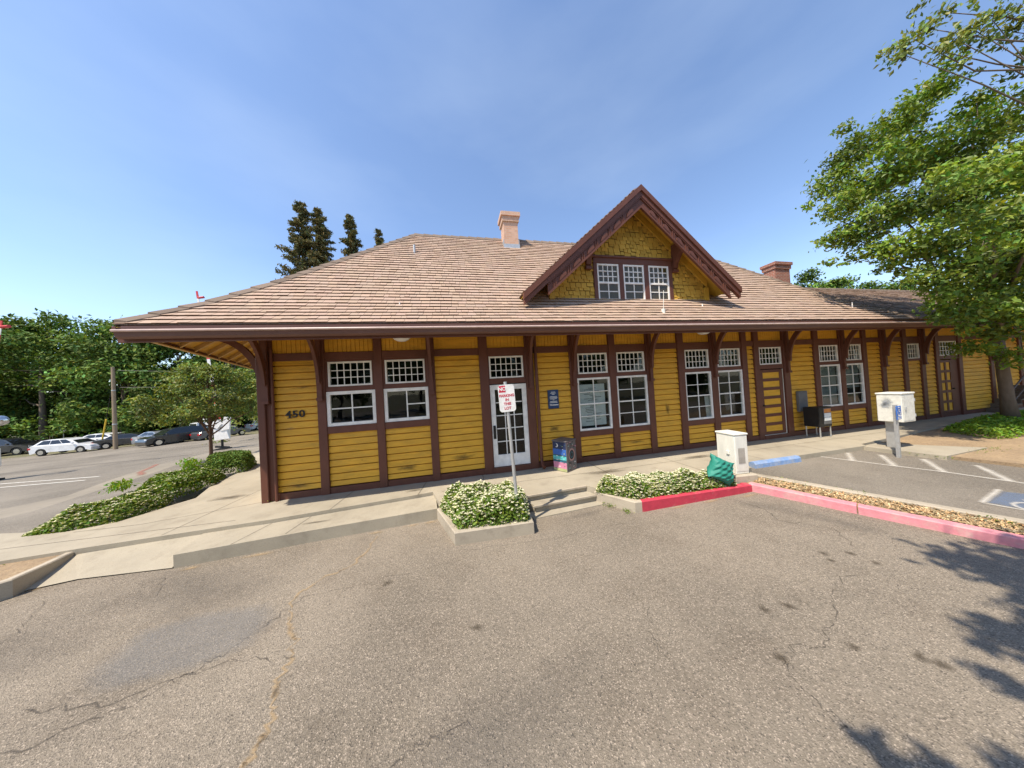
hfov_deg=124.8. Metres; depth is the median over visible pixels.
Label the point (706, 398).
window curtain
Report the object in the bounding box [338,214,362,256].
conifer
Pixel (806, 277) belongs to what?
background tree
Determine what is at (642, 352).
transom window
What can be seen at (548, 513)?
step pad
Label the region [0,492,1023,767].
parking lot
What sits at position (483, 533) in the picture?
flower bed kerb
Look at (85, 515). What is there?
flowering hedge
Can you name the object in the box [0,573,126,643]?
lot apron
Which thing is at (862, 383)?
window
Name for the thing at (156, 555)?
ramp
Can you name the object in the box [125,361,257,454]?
street tree
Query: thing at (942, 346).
transom window
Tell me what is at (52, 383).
background tree
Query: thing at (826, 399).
window blind
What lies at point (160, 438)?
parked car
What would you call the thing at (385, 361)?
transom window
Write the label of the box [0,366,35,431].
background tree
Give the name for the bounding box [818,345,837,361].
transom window
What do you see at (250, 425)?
parked car
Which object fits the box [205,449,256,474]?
clipped hedge
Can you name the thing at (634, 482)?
jasmine bed
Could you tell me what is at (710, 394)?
window
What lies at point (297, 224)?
conifer
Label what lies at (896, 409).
accessible sign
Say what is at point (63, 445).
parked car
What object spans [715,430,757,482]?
pedestal cabinet
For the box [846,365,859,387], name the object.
window blind
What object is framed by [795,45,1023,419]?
tree
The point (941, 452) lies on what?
concrete pad
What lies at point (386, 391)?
window
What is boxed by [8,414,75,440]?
bush
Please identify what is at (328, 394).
window
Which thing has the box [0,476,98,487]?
road markings
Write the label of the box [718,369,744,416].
window
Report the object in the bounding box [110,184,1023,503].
station building
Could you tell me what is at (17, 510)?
sidewalk
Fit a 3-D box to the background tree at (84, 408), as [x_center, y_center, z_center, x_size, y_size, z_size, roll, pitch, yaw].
[-45.473,-0.568,30.791,12.652,14.802,10.921,-3,-1,-12]
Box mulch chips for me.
[755,475,1023,533]
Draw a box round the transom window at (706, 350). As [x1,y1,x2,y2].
[684,349,708,368]
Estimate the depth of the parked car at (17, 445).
26.11 m
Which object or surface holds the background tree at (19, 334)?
on the ground at (26, 454)
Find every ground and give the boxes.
[1,424,258,458]
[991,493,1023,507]
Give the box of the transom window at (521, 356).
[488,355,523,378]
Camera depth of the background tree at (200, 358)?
31.36 m
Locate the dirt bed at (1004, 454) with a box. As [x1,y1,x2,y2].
[882,427,1023,467]
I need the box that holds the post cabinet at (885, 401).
[875,392,915,447]
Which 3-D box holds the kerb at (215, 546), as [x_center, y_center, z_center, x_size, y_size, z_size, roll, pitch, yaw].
[-3.383,2.632,4.866,3.914,0.300,0.725,-3,-1,-17]
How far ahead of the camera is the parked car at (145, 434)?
23.80 m
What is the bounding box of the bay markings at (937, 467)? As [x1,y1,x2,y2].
[827,453,1020,482]
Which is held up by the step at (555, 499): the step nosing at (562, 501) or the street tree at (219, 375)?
the step nosing at (562, 501)
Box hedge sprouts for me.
[98,457,209,493]
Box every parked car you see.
[0,437,38,454]
[27,437,101,455]
[84,432,124,445]
[91,432,141,448]
[131,430,188,443]
[134,426,203,445]
[189,422,233,427]
[189,426,250,439]
[244,420,257,429]
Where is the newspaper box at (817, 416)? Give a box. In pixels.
[803,406,831,437]
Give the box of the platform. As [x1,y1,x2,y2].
[0,407,1023,564]
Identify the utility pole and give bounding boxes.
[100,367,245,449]
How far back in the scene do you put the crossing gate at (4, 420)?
12.07 m
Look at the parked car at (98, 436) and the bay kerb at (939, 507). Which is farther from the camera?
the parked car at (98, 436)
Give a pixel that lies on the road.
(104, 465)
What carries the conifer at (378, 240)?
on the ground at (26, 454)
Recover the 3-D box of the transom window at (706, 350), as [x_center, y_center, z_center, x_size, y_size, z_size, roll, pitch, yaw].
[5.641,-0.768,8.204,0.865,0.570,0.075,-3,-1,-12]
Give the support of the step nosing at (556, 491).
on the platform
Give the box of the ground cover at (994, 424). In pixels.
[943,409,1023,438]
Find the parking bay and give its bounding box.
[751,450,1023,518]
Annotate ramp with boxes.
[24,534,201,590]
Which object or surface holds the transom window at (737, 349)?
in the station building
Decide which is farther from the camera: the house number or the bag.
the house number
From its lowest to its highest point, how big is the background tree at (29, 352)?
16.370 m
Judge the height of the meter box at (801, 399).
0.680 m
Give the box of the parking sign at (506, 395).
[498,382,519,517]
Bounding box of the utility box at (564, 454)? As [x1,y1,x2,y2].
[551,437,576,472]
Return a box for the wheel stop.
[749,455,801,468]
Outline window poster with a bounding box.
[579,383,606,425]
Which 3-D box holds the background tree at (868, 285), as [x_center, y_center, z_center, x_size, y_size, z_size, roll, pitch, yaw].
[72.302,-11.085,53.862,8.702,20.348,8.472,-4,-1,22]
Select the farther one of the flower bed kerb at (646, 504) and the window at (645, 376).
the window at (645, 376)
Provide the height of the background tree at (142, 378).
14.760 m
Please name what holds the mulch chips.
on the mulch strip
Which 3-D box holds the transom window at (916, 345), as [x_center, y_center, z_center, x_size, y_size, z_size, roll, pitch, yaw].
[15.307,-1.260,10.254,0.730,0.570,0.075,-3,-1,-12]
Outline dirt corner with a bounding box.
[0,555,59,580]
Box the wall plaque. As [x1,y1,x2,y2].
[547,390,558,408]
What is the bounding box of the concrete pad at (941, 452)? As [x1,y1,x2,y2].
[864,443,986,459]
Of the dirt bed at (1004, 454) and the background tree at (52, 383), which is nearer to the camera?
the dirt bed at (1004, 454)
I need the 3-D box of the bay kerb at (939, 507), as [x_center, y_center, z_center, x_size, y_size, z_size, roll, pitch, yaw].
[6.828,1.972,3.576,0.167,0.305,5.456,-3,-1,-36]
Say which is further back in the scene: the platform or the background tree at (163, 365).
the background tree at (163, 365)
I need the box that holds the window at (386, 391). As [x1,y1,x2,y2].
[383,387,429,421]
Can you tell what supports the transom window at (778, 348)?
in the station building
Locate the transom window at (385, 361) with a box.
[384,359,425,383]
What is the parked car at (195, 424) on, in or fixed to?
on the ground at (26, 454)
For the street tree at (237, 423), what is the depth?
20.90 m
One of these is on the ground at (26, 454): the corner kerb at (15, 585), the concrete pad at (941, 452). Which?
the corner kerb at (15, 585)
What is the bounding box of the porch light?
[393,302,409,341]
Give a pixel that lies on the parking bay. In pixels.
(952, 488)
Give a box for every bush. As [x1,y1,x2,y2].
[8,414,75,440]
[88,407,143,433]
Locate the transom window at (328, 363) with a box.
[327,361,372,386]
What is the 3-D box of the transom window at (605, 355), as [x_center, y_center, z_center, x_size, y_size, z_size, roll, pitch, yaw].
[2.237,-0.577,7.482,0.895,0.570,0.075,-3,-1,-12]
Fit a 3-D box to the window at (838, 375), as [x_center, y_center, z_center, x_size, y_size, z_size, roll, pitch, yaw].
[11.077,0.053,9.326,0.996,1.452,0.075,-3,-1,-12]
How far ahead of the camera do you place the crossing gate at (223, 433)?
16.49 m
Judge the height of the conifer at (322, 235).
26.322 m
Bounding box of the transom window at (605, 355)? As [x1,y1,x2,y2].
[577,353,607,373]
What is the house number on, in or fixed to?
attached to the station building
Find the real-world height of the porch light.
0.865 m
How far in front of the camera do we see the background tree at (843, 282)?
50.07 m
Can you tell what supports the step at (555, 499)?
on the ground at (26, 454)
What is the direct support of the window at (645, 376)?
in the station building
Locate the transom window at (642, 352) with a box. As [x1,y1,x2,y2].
[616,351,644,371]
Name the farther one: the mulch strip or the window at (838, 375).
the window at (838, 375)
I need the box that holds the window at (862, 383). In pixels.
[846,363,865,404]
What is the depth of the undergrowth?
34.48 m
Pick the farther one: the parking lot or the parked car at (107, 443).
the parked car at (107, 443)
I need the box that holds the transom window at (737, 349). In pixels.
[718,348,740,366]
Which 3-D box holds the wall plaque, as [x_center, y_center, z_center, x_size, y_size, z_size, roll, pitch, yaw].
[1.109,0.407,7.184,0.300,0.500,0.038,-3,-1,-12]
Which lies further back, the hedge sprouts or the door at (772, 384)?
the door at (772, 384)
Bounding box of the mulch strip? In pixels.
[747,479,1023,534]
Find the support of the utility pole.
on the ground at (26, 454)
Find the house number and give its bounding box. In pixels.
[285,410,304,418]
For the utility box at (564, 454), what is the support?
on the platform
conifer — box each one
[274,200,318,279]
[291,207,336,273]
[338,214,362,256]
[373,229,384,246]
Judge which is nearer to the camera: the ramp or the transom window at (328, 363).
the ramp
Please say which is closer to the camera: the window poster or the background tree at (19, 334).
the window poster
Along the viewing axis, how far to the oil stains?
2.29 m
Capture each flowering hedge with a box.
[21,487,173,536]
[135,464,226,497]
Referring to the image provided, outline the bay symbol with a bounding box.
[981,489,1022,509]
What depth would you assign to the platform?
5.83 m
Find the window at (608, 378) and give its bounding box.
[577,377,612,430]
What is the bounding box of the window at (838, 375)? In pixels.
[820,364,842,405]
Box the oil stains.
[386,552,946,666]
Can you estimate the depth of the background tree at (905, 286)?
55.20 m
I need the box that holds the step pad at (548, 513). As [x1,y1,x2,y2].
[530,501,604,519]
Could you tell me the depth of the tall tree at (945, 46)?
6.88 m
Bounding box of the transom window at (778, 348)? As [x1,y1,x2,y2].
[759,347,781,364]
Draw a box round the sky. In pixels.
[0,0,1023,391]
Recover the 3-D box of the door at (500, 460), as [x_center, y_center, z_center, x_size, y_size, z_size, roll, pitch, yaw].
[-0.038,1.052,6.922,0.960,2.100,0.122,-3,-1,-12]
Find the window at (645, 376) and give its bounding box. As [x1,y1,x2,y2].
[617,375,649,426]
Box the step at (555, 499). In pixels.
[528,491,595,511]
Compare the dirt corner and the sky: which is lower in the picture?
the dirt corner
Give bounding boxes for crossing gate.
[0,321,11,479]
[196,291,231,450]
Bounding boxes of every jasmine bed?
[439,479,530,529]
[595,467,736,499]
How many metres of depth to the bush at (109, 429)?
27.98 m
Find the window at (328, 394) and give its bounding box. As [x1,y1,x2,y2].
[326,389,376,426]
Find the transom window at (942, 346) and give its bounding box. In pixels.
[939,341,956,355]
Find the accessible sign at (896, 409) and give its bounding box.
[892,405,901,457]
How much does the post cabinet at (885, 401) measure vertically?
1.450 m
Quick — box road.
[0,434,258,533]
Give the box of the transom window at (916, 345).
[907,343,919,358]
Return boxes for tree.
[0,308,120,441]
[0,345,116,390]
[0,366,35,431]
[16,314,190,436]
[21,348,157,431]
[88,315,239,432]
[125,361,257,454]
[129,352,195,395]
[160,353,257,426]
[202,388,257,444]
[793,267,831,287]
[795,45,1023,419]
[822,273,860,288]
[855,280,892,289]
[873,0,1023,148]
[884,279,917,289]
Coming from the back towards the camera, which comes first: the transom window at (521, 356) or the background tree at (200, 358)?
the background tree at (200, 358)
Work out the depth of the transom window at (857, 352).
9.62 m
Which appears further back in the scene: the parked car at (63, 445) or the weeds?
the parked car at (63, 445)
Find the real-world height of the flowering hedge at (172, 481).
0.558 m
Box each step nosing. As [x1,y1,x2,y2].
[526,485,586,497]
[533,494,595,507]
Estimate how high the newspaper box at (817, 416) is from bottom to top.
0.965 m
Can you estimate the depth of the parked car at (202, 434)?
24.74 m
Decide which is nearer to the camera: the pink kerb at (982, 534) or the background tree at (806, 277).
the pink kerb at (982, 534)
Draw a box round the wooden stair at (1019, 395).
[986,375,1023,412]
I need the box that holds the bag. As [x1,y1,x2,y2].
[707,453,733,485]
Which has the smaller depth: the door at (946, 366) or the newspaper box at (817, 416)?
the newspaper box at (817, 416)
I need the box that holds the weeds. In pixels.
[2,446,1020,564]
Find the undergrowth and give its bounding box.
[0,385,255,441]
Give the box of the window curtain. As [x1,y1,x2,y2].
[704,396,709,416]
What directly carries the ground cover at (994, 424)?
on the dirt bed at (1004, 454)
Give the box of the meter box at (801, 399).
[796,391,807,411]
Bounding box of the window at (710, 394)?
[685,371,713,420]
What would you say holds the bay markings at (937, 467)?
on the parking bay
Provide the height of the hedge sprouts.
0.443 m
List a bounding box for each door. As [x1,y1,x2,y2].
[490,383,530,466]
[760,369,786,435]
[940,360,955,412]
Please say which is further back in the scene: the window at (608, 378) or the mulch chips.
the window at (608, 378)
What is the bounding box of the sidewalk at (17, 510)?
[0,447,258,518]
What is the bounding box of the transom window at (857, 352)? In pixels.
[846,344,861,360]
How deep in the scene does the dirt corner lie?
3.93 m
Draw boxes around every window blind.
[820,366,837,404]
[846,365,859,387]
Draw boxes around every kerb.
[0,552,73,600]
[173,495,436,567]
[437,505,533,545]
[594,482,751,512]
[749,482,1023,548]
[755,473,1023,525]

